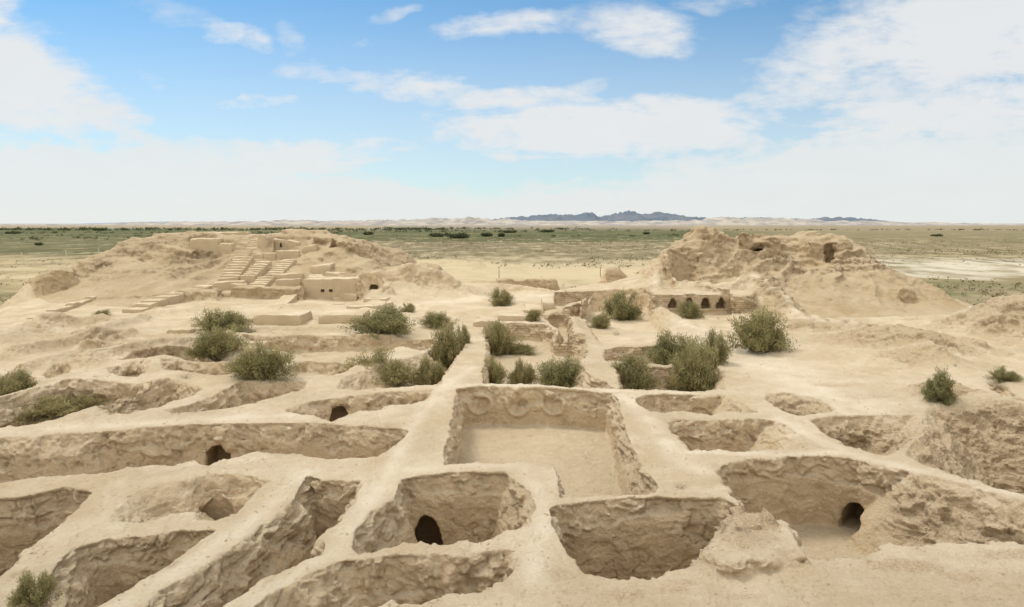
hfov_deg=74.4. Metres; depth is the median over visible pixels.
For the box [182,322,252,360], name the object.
bush
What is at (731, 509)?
mud wall
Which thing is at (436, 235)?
tree
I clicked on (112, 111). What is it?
sky
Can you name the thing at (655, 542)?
mud wall
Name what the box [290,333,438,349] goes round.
mud wall
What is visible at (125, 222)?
hazy ridge
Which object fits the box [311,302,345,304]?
mud platform
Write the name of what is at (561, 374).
bush
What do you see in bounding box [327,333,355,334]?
mud platform
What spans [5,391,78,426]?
bush
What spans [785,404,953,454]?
mud wall
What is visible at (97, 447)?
mud wall
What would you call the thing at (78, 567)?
mud wall
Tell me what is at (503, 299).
bush
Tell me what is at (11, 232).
tree
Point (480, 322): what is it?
mud platform
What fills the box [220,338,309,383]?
bush
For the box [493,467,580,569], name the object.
mud wall
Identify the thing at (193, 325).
mud platform
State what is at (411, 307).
bush
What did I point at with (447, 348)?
bush
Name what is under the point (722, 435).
mud wall
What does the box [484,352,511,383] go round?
bush
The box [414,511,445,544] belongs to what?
doorway
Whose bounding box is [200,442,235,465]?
doorway
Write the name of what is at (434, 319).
bush
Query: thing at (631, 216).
blue mountains
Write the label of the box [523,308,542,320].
bush
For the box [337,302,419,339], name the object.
bush
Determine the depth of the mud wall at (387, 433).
33.35 m
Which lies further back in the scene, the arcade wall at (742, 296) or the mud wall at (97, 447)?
the arcade wall at (742, 296)
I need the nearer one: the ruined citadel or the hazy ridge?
the ruined citadel
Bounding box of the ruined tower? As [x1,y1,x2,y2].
[650,225,972,317]
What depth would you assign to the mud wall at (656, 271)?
80.08 m
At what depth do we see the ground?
41.28 m
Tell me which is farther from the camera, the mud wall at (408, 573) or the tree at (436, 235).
the tree at (436, 235)
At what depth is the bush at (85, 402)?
40.50 m
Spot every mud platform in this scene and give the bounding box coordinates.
[166,326,202,333]
[191,315,214,327]
[222,291,231,296]
[244,341,268,347]
[245,310,312,325]
[276,294,296,303]
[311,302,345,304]
[318,309,369,323]
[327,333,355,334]
[332,293,357,300]
[346,301,393,308]
[363,297,389,302]
[473,319,497,332]
[497,312,526,320]
[523,304,543,313]
[541,298,553,310]
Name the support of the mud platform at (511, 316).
on the ground
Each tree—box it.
[5,231,20,233]
[362,231,373,234]
[428,233,444,236]
[443,232,469,238]
[481,232,492,236]
[502,230,517,232]
[541,229,554,231]
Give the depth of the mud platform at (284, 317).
66.68 m
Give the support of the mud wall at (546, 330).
on the ground
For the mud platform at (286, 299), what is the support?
on the ground
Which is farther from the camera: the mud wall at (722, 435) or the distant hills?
the distant hills
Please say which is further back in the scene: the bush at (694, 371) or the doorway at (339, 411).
the bush at (694, 371)
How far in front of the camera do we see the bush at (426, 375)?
47.70 m
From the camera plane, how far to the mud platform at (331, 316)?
67.57 m
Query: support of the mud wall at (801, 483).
on the ground
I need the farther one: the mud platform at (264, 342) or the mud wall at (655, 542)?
the mud platform at (264, 342)
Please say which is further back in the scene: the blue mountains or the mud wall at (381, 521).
the blue mountains
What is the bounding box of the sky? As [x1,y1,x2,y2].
[0,0,1023,223]
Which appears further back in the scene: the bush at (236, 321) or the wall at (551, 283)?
the wall at (551, 283)
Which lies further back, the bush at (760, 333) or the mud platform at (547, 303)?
the mud platform at (547, 303)
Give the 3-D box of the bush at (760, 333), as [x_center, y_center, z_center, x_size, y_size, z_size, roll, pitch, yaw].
[19.453,2.042,53.572,5.804,4.254,6.165,-3,7,-21]
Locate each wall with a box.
[0,451,371,575]
[0,482,168,606]
[26,395,400,477]
[85,512,224,596]
[97,467,333,606]
[223,473,445,606]
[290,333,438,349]
[291,347,435,372]
[332,392,464,520]
[343,528,536,606]
[370,289,622,388]
[394,457,551,544]
[415,352,490,421]
[449,377,619,425]
[461,321,563,344]
[471,278,559,290]
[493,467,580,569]
[548,290,598,328]
[548,488,718,579]
[591,389,703,494]
[593,340,680,359]
[612,363,681,385]
[630,388,744,414]
[631,249,725,339]
[636,409,780,451]
[645,274,764,315]
[677,446,849,525]
[690,465,878,584]
[719,397,1023,550]
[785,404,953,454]
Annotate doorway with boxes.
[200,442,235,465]
[326,404,351,421]
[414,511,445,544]
[836,498,870,526]
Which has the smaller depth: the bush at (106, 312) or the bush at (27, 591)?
the bush at (27, 591)
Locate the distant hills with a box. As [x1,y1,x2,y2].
[0,216,1023,224]
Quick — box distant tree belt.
[0,226,1014,239]
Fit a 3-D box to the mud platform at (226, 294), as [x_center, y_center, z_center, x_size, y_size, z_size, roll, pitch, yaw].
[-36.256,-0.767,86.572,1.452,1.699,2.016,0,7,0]
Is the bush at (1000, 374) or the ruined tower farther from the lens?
the ruined tower
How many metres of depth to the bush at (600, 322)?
69.02 m
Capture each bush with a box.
[0,365,35,395]
[4,569,66,606]
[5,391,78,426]
[54,393,113,415]
[91,308,110,315]
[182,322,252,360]
[189,306,257,333]
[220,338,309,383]
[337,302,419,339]
[337,345,419,387]
[399,302,416,311]
[409,355,447,385]
[418,310,459,329]
[428,317,466,367]
[457,321,471,350]
[479,319,523,356]
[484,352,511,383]
[486,285,515,305]
[506,356,537,383]
[509,342,541,354]
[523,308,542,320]
[529,354,584,387]
[587,312,612,328]
[598,288,644,320]
[608,350,663,389]
[642,327,697,364]
[663,332,721,391]
[674,298,707,318]
[698,327,733,365]
[724,304,799,355]
[919,364,958,405]
[983,365,1023,382]
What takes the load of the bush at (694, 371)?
on the ground
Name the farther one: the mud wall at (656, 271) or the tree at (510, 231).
the tree at (510, 231)
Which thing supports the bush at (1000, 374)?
on the ground
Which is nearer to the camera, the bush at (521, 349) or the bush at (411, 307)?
the bush at (521, 349)
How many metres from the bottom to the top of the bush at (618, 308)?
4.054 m
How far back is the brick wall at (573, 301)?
82.47 m
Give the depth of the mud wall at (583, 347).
54.37 m
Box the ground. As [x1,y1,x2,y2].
[0,262,1023,606]
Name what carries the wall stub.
on the ground
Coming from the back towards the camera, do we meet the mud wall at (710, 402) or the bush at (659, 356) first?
the bush at (659, 356)
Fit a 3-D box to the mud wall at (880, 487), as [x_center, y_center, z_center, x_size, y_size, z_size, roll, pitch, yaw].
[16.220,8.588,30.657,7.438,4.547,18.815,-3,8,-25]
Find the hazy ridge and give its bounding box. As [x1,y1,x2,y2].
[82,221,190,223]
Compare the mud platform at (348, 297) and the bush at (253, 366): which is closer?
the bush at (253, 366)
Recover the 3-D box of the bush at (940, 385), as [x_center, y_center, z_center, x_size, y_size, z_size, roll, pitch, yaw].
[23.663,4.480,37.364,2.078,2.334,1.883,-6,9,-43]
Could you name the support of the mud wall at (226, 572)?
on the ground
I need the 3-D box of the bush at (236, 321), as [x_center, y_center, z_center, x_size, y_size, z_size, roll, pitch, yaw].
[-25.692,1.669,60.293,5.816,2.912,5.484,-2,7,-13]
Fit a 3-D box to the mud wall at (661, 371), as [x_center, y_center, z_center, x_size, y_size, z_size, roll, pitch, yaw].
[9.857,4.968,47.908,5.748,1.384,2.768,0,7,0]
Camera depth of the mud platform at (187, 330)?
61.15 m
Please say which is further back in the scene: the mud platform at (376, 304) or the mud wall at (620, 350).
the mud platform at (376, 304)
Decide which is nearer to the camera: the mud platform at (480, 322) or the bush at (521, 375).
the bush at (521, 375)
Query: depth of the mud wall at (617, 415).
31.62 m
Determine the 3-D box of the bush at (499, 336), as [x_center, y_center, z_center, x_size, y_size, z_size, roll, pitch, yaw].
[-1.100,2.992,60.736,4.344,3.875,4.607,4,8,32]
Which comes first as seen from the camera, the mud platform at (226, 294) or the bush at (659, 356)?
the bush at (659, 356)
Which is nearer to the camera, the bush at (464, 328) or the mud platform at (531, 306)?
the bush at (464, 328)
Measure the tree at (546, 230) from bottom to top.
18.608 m
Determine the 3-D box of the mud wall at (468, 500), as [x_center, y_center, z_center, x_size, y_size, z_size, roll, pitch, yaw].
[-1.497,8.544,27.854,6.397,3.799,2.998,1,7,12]
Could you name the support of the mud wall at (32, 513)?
on the ground
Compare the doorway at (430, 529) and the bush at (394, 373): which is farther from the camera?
the bush at (394, 373)
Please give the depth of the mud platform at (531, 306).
78.14 m
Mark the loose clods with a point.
(593, 490)
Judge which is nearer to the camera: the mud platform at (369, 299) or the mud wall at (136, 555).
the mud wall at (136, 555)
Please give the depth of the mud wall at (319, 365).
48.97 m
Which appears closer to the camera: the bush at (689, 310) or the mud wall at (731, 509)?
the mud wall at (731, 509)
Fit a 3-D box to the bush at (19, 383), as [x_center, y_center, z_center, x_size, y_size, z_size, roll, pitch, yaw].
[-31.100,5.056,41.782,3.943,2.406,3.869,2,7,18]
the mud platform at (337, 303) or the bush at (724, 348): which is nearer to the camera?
the bush at (724, 348)
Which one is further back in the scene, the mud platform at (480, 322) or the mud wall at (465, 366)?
the mud platform at (480, 322)
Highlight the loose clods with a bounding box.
[7,342,1023,606]
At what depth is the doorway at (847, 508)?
29.45 m
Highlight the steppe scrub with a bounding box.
[0,234,1023,304]
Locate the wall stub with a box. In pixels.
[604,267,643,282]
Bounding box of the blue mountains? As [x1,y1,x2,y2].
[493,210,885,221]
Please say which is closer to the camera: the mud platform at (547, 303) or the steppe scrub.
the mud platform at (547, 303)
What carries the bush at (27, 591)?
on the ground
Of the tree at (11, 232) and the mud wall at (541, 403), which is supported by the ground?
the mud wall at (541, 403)
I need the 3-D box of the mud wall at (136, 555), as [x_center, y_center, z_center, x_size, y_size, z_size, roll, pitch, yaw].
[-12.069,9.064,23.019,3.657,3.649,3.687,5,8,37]
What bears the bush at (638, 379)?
on the ground
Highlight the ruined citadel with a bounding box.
[12,229,416,324]
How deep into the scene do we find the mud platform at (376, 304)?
78.68 m
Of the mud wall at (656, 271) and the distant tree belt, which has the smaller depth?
the mud wall at (656, 271)

